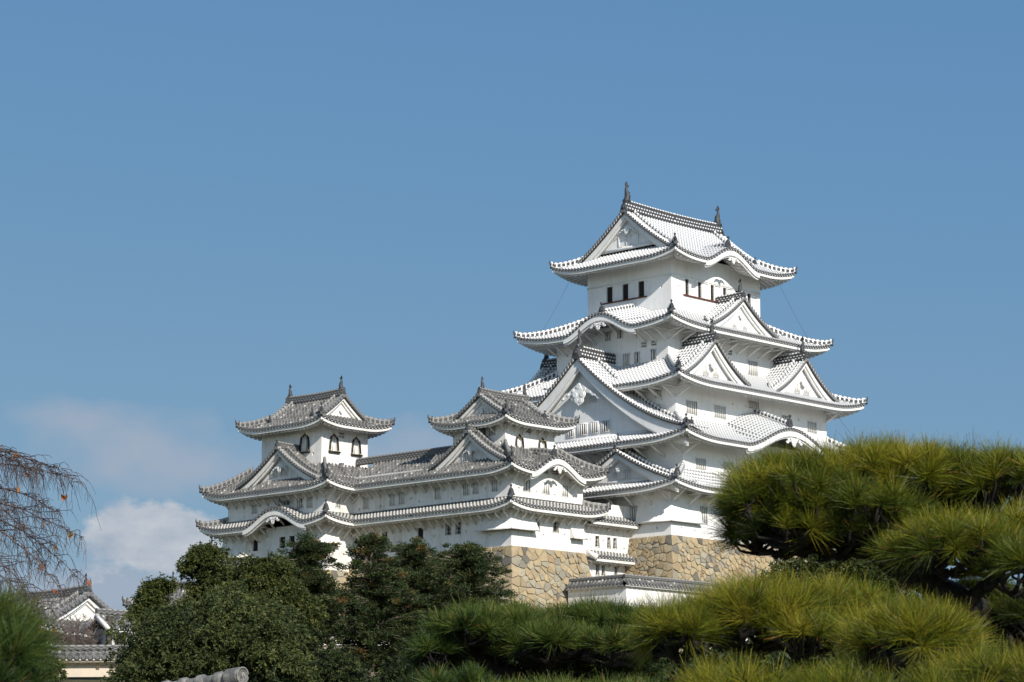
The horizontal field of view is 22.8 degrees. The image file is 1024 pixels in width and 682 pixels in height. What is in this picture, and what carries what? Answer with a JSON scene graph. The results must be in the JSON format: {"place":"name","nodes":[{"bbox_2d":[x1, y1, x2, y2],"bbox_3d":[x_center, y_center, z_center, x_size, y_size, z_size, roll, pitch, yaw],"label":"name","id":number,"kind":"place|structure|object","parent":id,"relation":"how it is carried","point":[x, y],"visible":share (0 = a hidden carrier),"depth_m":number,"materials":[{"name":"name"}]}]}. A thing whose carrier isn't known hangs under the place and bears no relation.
{"place":"outdoors","nodes":[
{"label":"outdoors","id":0,"kind":"place"},
{"bbox_2d":[47,670,907,681],"bbox_3d":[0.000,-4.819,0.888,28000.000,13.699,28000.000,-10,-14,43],"label":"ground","id":1,"kind":"structure","parent":0,"point":[79,679],"depth_m":156.81,"materials":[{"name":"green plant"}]},
{"bbox_2d":[0,576,77,681],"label":"pine tree","id":2,"kind":"object","parent":1,"relation":"on","point":[25,645],"visible":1,"depth_m":6.58,"materials":[{"name":"green plant"}]},
{"bbox_2d":[0,444,101,668],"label":"weeping cherry","id":3,"kind":"object","parent":1,"relation":"on","point":[16,456],"visible":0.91,"depth_m":33.00,"materials":[{"name":"brown plant"}]},
{"bbox_2d":[37,656,68,681],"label":"evergreen shrub","id":4,"kind":"object","parent":1,"relation":"on","point":[60,671],"visible":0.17,"depth_m":68.21,"materials":[{"name":"green plant"}]},
{"bbox_2d":[5,573,111,644],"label":"corner turret","id":5,"kind":"object","parent":1,"relation":"on","point":[88,601],"visible":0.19,"depth_m":178.07,"materials":[{"name":"paint"}]},
{"bbox_2d":[40,609,104,644],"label":"bare tree","id":6,"kind":"object","parent":1,"relation":"on","point":[74,639],"visible":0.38,"depth_m":167.48,"materials":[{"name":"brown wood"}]},
{"bbox_2d":[46,645,142,676],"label":"roofed wall","id":7,"kind":"structure","parent":1,"relation":"on","point":[89,660],"depth_m":156.53,"materials":[{"name":"grey tile"}]},
{"bbox_2d":[80,608,144,644],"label":"gate house","id":8,"kind":"structure","parent":1,"relation":"on","point":[103,619],"depth_m":168.75,"materials":[{"name":"paint"}]},
{"bbox_2d":[114,635,126,644],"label":"window","id":9,"kind":"structure","parent":8,"relation":"in","point":[120,643],"depth_m":168.74,"materials":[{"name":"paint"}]},
{"bbox_2d":[124,571,178,622],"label":"evergreen tree","id":10,"kind":"object","parent":1,"relation":"on","point":[149,592],"visible":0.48,"depth_m":123.22,"materials":[{"name":"green plant"}]},
{"bbox_2d":[122,571,195,610],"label":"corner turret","id":11,"kind":"object","parent":1,"relation":"on","point":[127,601],"visible":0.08,"depth_m":203.07,"materials":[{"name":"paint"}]},
{"bbox_2d":[162,667,248,681],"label":"tiled roof","id":12,"kind":"structure","parent":1,"relation":"on","point":[238,674],"depth_m":29.61,"materials":[{"name":"tile"}]},
{"bbox_2d":[174,536,241,613],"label":"evergreen tree","id":13,"kind":"object","parent":1,"relation":"on","point":[203,565],"visible":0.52,"depth_m":133.42,"materials":[{"name":"green plant"}]},
{"bbox_2d":[98,577,323,681],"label":"evergreen tree","id":14,"kind":"object","parent":1,"relation":"on","point":[222,632],"visible":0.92,"depth_m":108.17,"materials":[{"name":"green plant"}]},
{"bbox_2d":[211,551,329,632],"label":"evergreen tree","id":15,"kind":"object","parent":1,"relation":"on","point":[269,572],"visible":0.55,"depth_m":126.65,"materials":[{"name":"green plant"}]},
{"bbox_2d":[275,531,373,664],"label":"cypress tree","id":16,"kind":"object","parent":1,"relation":"on","point":[307,553],"visible":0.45,"depth_m":138.75,"materials":[{"name":"green plant"}]},
{"bbox_2d":[296,642,371,681],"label":"evergreen tree","id":17,"kind":"object","parent":1,"relation":"on","point":[331,668],"visible":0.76,"depth_m":116.18,"materials":[{"name":"green plant"}]},
{"bbox_2d":[325,569,350,615],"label":"turret stone base","id":18,"kind":"object","parent":1,"relation":"on","point":[339,576],"depth_m":235.47,"materials":[{"name":"beige stone"}]},
{"bbox_2d":[195,375,394,570],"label":"keep","id":19,"kind":"structure","parent":18,"relation":"on","point":[304,474],"depth_m":241.04,"materials":[{"name":"paint"}]},
{"bbox_2d":[251,504,257,513],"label":"window","id":20,"kind":"structure","parent":19,"relation":"in","point":[254,510],"depth_m":242.78,"materials":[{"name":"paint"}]},
{"bbox_2d":[252,540,257,550],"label":"window","id":21,"kind":"structure","parent":19,"relation":"in","point":[254,544],"depth_m":242.25,"materials":[{"name":"paint"}]},
{"bbox_2d":[279,537,284,547],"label":"window","id":22,"kind":"structure","parent":19,"relation":"in","point":[281,539],"depth_m":239.66,"materials":[{"name":"paint"}]},
{"bbox_2d":[289,536,294,542],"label":"window","id":23,"kind":"structure","parent":19,"relation":"in","point":[292,538],"depth_m":238.75,"materials":[{"name":"paint"}]},
{"bbox_2d":[296,497,303,508],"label":"window","id":24,"kind":"structure","parent":19,"relation":"in","point":[299,505],"depth_m":238.43,"materials":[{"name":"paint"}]},
{"bbox_2d":[299,433,309,453],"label":"window","id":25,"kind":"structure","parent":19,"relation":"in","point":[304,444],"depth_m":241.89,"materials":[{"name":"paint"}]},
{"bbox_2d":[306,496,312,508],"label":"window","id":26,"kind":"structure","parent":19,"relation":"in","point":[309,504],"depth_m":237.50,"materials":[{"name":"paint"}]},
{"bbox_2d":[328,433,340,453],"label":"window","id":27,"kind":"structure","parent":19,"relation":"in","point":[334,441],"depth_m":241.42,"materials":[{"name":"paint"}]},
{"bbox_2d":[335,496,340,507],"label":"window","id":28,"kind":"structure","parent":19,"relation":"in","point":[337,504],"depth_m":236.95,"materials":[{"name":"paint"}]},
{"bbox_2d":[338,432,344,438],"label":"window","id":29,"kind":"structure","parent":19,"relation":"in","point":[340,434],"depth_m":242.25,"materials":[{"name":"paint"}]},
{"bbox_2d":[351,436,362,456],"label":"window","id":30,"kind":"structure","parent":19,"relation":"in","point":[356,444],"depth_m":243.43,"materials":[{"name":"paint"}]},
{"bbox_2d":[321,532,429,681],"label":"cypress tree","id":31,"kind":"object","parent":1,"relation":"on","point":[377,593],"visible":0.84,"depth_m":140.81,"materials":[{"name":"green plant"}]},
{"bbox_2d":[369,648,440,681],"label":"evergreen tree","id":32,"kind":"object","parent":1,"relation":"on","point":[398,665],"visible":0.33,"depth_m":103.49,"materials":[{"name":"green plant"}]},
{"bbox_2d":[356,536,454,657],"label":"cypress tree","id":33,"kind":"object","parent":1,"relation":"on","point":[412,556],"visible":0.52,"depth_m":143.95,"materials":[{"name":"green plant"}]},
{"bbox_2d":[410,540,518,633],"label":"cypress tree","id":34,"kind":"object","parent":1,"relation":"on","point":[467,576],"visible":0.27,"depth_m":145.09,"materials":[{"name":"green plant"}]},
{"bbox_2d":[350,545,591,610],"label":"turret stone base","id":35,"kind":"object","parent":1,"relation":"on","point":[543,575],"visible":0.14,"depth_m":224.56,"materials":[{"name":"beige stone"}]},
{"bbox_2d":[341,445,451,559],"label":"corridor wing","id":36,"kind":"structure","parent":35,"relation":"on","point":[389,501],"depth_m":234.77,"materials":[{"name":"white paint"}]},
{"bbox_2d":[363,497,368,509],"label":"window","id":37,"kind":"structure","parent":36,"relation":"in","point":[366,499],"depth_m":237.10,"materials":[{"name":"paint"}]},
{"bbox_2d":[389,493,395,506],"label":"window","id":38,"kind":"structure","parent":36,"relation":"in","point":[392,499],"depth_m":234.68,"materials":[{"name":"paint"}]},
{"bbox_2d":[398,491,404,504],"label":"window","id":39,"kind":"structure","parent":36,"relation":"in","point":[401,495],"depth_m":233.82,"materials":[{"name":"paint"}]},
{"bbox_2d":[417,528,422,538],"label":"window","id":40,"kind":"structure","parent":36,"relation":"in","point":[419,530],"depth_m":231.72,"materials":[{"name":"paint"}]},
{"bbox_2d":[411,377,611,552],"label":"keep","id":41,"kind":"structure","parent":35,"relation":"on","point":[501,471],"depth_m":228.16,"materials":[{"name":"paint"}]},
{"bbox_2d":[434,486,440,499],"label":"window","id":42,"kind":"structure","parent":41,"relation":"in","point":[437,495],"depth_m":230.64,"materials":[{"name":"paint"}]},
{"bbox_2d":[445,522,451,535],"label":"window","id":43,"kind":"structure","parent":41,"relation":"in","point":[448,531],"depth_m":229.30,"materials":[{"name":"paint"}]},
{"bbox_2d":[455,521,461,534],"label":"window","id":44,"kind":"structure","parent":41,"relation":"in","point":[458,530],"depth_m":228.43,"materials":[{"name":"paint"}]},
{"bbox_2d":[463,483,469,495],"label":"window","id":45,"kind":"structure","parent":41,"relation":"in","point":[466,491],"depth_m":228.18,"materials":[{"name":"paint"}]},
{"bbox_2d":[472,481,478,494],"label":"window","id":46,"kind":"structure","parent":41,"relation":"in","point":[475,489],"depth_m":227.40,"materials":[{"name":"paint"}]},
{"bbox_2d":[488,425,495,435],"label":"window","id":47,"kind":"structure","parent":41,"relation":"in","point":[490,433],"depth_m":228.96,"materials":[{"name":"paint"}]},
{"bbox_2d":[491,479,498,491],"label":"window","id":48,"kind":"structure","parent":41,"relation":"in","point":[495,484],"depth_m":225.85,"materials":[{"name":"paint"}]},
{"bbox_2d":[515,434,523,447],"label":"window","id":49,"kind":"structure","parent":41,"relation":"in","point":[519,441],"depth_m":229.13,"materials":[{"name":"paint"}]},
{"bbox_2d":[523,479,530,491],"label":"window","id":50,"kind":"structure","parent":41,"relation":"in","point":[527,485],"depth_m":225.91,"materials":[{"name":"paint"}]},
{"bbox_2d":[538,437,546,447],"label":"window","id":51,"kind":"structure","parent":41,"relation":"in","point":[542,443],"depth_m":231.32,"materials":[{"name":"paint"}]},
{"bbox_2d":[542,482,549,494],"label":"window","id":52,"kind":"structure","parent":41,"relation":"in","point":[545,485],"depth_m":227.65,"materials":[{"name":"paint"}]},
{"bbox_2d":[551,470,558,475],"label":"window","id":53,"kind":"structure","parent":41,"relation":"in","point":[553,472],"depth_m":228.82,"materials":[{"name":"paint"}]},
{"bbox_2d":[552,520,558,532],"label":"window","id":54,"kind":"structure","parent":41,"relation":"in","point":[555,527],"depth_m":228.12,"materials":[{"name":"paint"}]},
{"bbox_2d":[561,484,568,496],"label":"window","id":55,"kind":"structure","parent":41,"relation":"in","point":[564,488],"depth_m":229.41,"materials":[{"name":"paint"}]},
{"bbox_2d":[565,574,625,605],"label":"roofed wall","id":56,"kind":"structure","parent":35,"relation":"attached to","point":[605,585],"depth_m":223.49,"materials":[{"name":"paint"}]},
{"bbox_2d":[450,656,517,681],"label":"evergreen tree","id":57,"kind":"object","parent":1,"relation":"on","point":[479,667],"visible":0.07,"depth_m":68.40,"materials":[{"name":"green plant"}]},
{"bbox_2d":[386,589,685,681],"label":"pine tree","id":58,"kind":"object","parent":1,"relation":"on","point":[538,643],"visible":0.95,"depth_m":18.48,"materials":[{"name":"green plant"}]},
{"bbox_2d":[553,650,692,681],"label":"evergreen tree","id":59,"kind":"object","parent":1,"relation":"on","point":[660,660],"visible":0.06,"depth_m":64.20,"materials":[{"name":"green plant"}]},
{"bbox_2d":[625,535,813,653],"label":"keep stone base","id":60,"kind":"object","parent":1,"relation":"on","point":[677,557],"visible":0.12,"depth_m":233.68,"materials":[{"name":"beige stone"}]},
{"bbox_2d":[583,502,640,576],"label":"link passage","id":61,"kind":"object","parent":60,"relation":"on","point":[605,547],"visible":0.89,"depth_m":232.87,"materials":[{"name":"paint"}]},
{"bbox_2d":[595,535,599,547],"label":"window","id":62,"kind":"structure","parent":61,"relation":"in","point":[597,538],"depth_m":232.40,"materials":[{"name":"paint"}]},
{"bbox_2d":[595,564,599,575],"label":"window","id":63,"kind":"structure","parent":61,"relation":"in","point":[597,569],"depth_m":231.83,"materials":[{"name":"paint"}]},
{"bbox_2d":[601,564,605,575],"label":"window","id":64,"kind":"structure","parent":61,"relation":"in","point":[603,571],"depth_m":232.45,"materials":[{"name":"paint"}]},
{"bbox_2d":[606,537,610,548],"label":"window","id":65,"kind":"structure","parent":61,"relation":"in","point":[608,539],"depth_m":233.48,"materials":[{"name":"paint"}]},
{"bbox_2d":[612,537,616,548],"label":"window","id":66,"kind":"structure","parent":61,"relation":"in","point":[614,540],"depth_m":234.11,"materials":[{"name":"paint"}]},
{"bbox_2d":[614,566,617,574],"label":"window","id":67,"kind":"structure","parent":61,"relation":"in","point":[615,567],"depth_m":233.71,"materials":[{"name":"paint"}]},
{"bbox_2d":[616,574,747,648],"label":"roofed wall","id":68,"kind":"structure","parent":60,"relation":"on","point":[634,587],"depth_m":223.69,"materials":[{"name":"paint"}]},
{"bbox_2d":[502,181,867,549],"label":"keep","id":69,"kind":"structure","parent":60,"relation":"on","point":[675,372],"depth_m":243.77,"materials":[{"name":"white paint"}]},
{"bbox_2d":[604,330,611,341],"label":"window","id":70,"kind":"structure","parent":69,"relation":"in","point":[609,333],"depth_m":246.96,"materials":[{"name":"white paint"}]},
{"bbox_2d":[606,287,612,301],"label":"window","id":71,"kind":"structure","parent":69,"relation":"in","point":[609,289],"depth_m":251.34,"materials":[{"name":"black paint"}]},
{"bbox_2d":[613,285,618,300],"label":"window","id":72,"kind":"structure","parent":69,"relation":"in","point":[615,288],"depth_m":250.73,"materials":[{"name":"white paint"}]},
{"bbox_2d":[617,329,622,338],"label":"window","id":73,"kind":"structure","parent":69,"relation":"in","point":[619,332],"depth_m":246.00,"materials":[{"name":"white paint"}]},
{"bbox_2d":[622,284,627,299],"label":"window","id":74,"kind":"structure","parent":69,"relation":"in","point":[625,286],"depth_m":250.00,"materials":[{"name":"black paint"}]},
{"bbox_2d":[623,352,629,365],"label":"window","id":75,"kind":"structure","parent":69,"relation":"in","point":[626,356],"depth_m":244.92,"materials":[{"name":"white paint"}]},
{"bbox_2d":[629,282,634,298],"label":"window","id":76,"kind":"structure","parent":69,"relation":"in","point":[631,285],"depth_m":249.33,"materials":[{"name":"white paint"}]},
{"bbox_2d":[629,504,639,520],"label":"window","id":77,"kind":"structure","parent":69,"relation":"in","point":[633,509],"depth_m":235.77,"materials":[{"name":"white paint"}]},
{"bbox_2d":[634,351,639,363],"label":"window","id":78,"kind":"structure","parent":69,"relation":"in","point":[637,353],"depth_m":244.06,"materials":[{"name":"white paint"}]},
{"bbox_2d":[638,281,643,296],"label":"window","id":79,"kind":"structure","parent":69,"relation":"in","point":[641,283],"depth_m":248.60,"materials":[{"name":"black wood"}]},
{"bbox_2d":[641,341,646,347],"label":"window","id":80,"kind":"structure","parent":69,"relation":"in","point":[643,344],"depth_m":243.67,"materials":[{"name":"white paint"}]},
{"bbox_2d":[645,279,650,295],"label":"window","id":81,"kind":"structure","parent":69,"relation":"in","point":[647,282],"depth_m":247.93,"materials":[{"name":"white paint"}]},
{"bbox_2d":[650,348,656,360],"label":"window","id":82,"kind":"structure","parent":69,"relation":"in","point":[653,352],"depth_m":242.66,"materials":[{"name":"white paint"}]},
{"bbox_2d":[651,339,656,345],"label":"window","id":83,"kind":"structure","parent":69,"relation":"in","point":[653,343],"depth_m":242.84,"materials":[{"name":"white paint"}]},
{"bbox_2d":[654,389,661,397],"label":"window","id":84,"kind":"structure","parent":69,"relation":"in","point":[659,392],"depth_m":238.72,"materials":[{"name":"white paint"}]},
{"bbox_2d":[685,279,688,294],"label":"window","id":85,"kind":"structure","parent":69,"relation":"in","point":[686,280],"depth_m":247.63,"materials":[{"name":"black paint"}]},
{"bbox_2d":[685,399,697,415],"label":"window","id":86,"kind":"structure","parent":69,"relation":"in","point":[691,406],"depth_m":238.72,"materials":[{"name":"white paint"}]},
{"bbox_2d":[689,280,695,295],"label":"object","id":87,"kind":"structure","parent":69,"relation":"in","point":[692,284],"depth_m":248.23,"materials":[{"name":"white paint"}]},
{"bbox_2d":[698,282,701,297],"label":"window","id":88,"kind":"structure","parent":69,"relation":"in","point":[699,283],"depth_m":249.08,"materials":[{"name":"white paint"}]},
{"bbox_2d":[695,457,705,469],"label":"window","id":89,"kind":"structure","parent":69,"relation":"in","point":[700,463],"depth_m":235.54,"materials":[{"name":"white paint"}]},
{"bbox_2d":[700,506,707,524],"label":"window","id":90,"kind":"structure","parent":69,"relation":"in","point":[704,514],"depth_m":236.17,"materials":[{"name":"white paint"}]},
{"bbox_2d":[702,283,707,298],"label":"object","id":91,"kind":"structure","parent":69,"relation":"in","point":[704,286],"depth_m":249.63,"materials":[{"name":"white paint"}]},
{"bbox_2d":[711,285,713,299],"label":"window","id":92,"kind":"structure","parent":69,"relation":"in","point":[712,286],"depth_m":250.42,"materials":[{"name":"white paint"}]},
{"bbox_2d":[714,285,720,296],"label":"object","id":93,"kind":"structure","parent":69,"relation":"in","point":[717,289],"depth_m":251.10,"materials":[{"name":"white paint"}]},
{"bbox_2d":[714,404,725,419],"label":"window","id":94,"kind":"structure","parent":69,"relation":"in","point":[719,410],"depth_m":241.77,"materials":[{"name":"white paint"}]},
{"bbox_2d":[723,461,733,473],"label":"window","id":95,"kind":"structure","parent":69,"relation":"in","point":[725,463],"depth_m":238.31,"materials":[{"name":"white paint"}]},
{"bbox_2d":[729,338,736,346],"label":"window","id":96,"kind":"structure","parent":69,"relation":"in","point":[732,343],"depth_m":248.78,"materials":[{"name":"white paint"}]},
{"bbox_2d":[747,293,750,303],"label":"window","id":97,"kind":"structure","parent":69,"relation":"in","point":[749,295],"depth_m":254.62,"materials":[{"name":"black paint"}]},
{"bbox_2d":[747,359,757,375],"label":"window","id":98,"kind":"structure","parent":69,"relation":"in","point":[752,366],"depth_m":250.61,"materials":[{"name":"white paint"}]},
{"bbox_2d":[748,399,758,408],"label":"window","id":99,"kind":"structure","parent":69,"relation":"in","point":[752,404],"depth_m":245.64,"materials":[{"name":"white paint"}]},
{"bbox_2d":[751,294,757,310],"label":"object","id":100,"kind":"structure","parent":69,"relation":"in","point":[753,297],"depth_m":255.18,"materials":[{"name":"white paint"}]},
{"bbox_2d":[781,414,790,419],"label":"window","id":101,"kind":"structure","parent":69,"relation":"in","point":[786,417],"depth_m":249.20,"materials":[{"name":"white paint"}]},
{"bbox_2d":[807,420,816,433],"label":"window","id":102,"kind":"structure","parent":69,"relation":"in","point":[811,425],"depth_m":252.14,"materials":[{"name":"white paint"}]},
{"bbox_2d":[643,635,904,681],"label":"evergreen tree","id":103,"kind":"object","parent":1,"relation":"on","point":[774,656],"visible":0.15,"depth_m":57.94,"materials":[{"name":"green plant"}]},
{"bbox_2d":[611,427,1023,681],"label":"pine tree","id":104,"kind":"object","parent":1,"relation":"on","point":[927,519],"visible":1,"depth_m":11.37,"materials":[{"name":"green plant"}]},
{"bbox_2d":[754,550,926,607],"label":"evergreen tree","id":105,"kind":"object","parent":1,"relation":"on","point":[854,565],"visible":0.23,"depth_m":93.01,"materials":[{"name":"green plant"}]},
{"bbox_2d":[880,579,1021,681],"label":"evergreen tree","id":106,"kind":"object","parent":1,"relation":"on","point":[931,605],"depth_m":56.92,"materials":[{"name":"green plant"}]},
{"bbox_2d":[0,0,1023,609],"label":"sky","id":107,"kind":"structure","parent":0,"point":[210,209],"materials":[{"name":"blue"}]}
]}

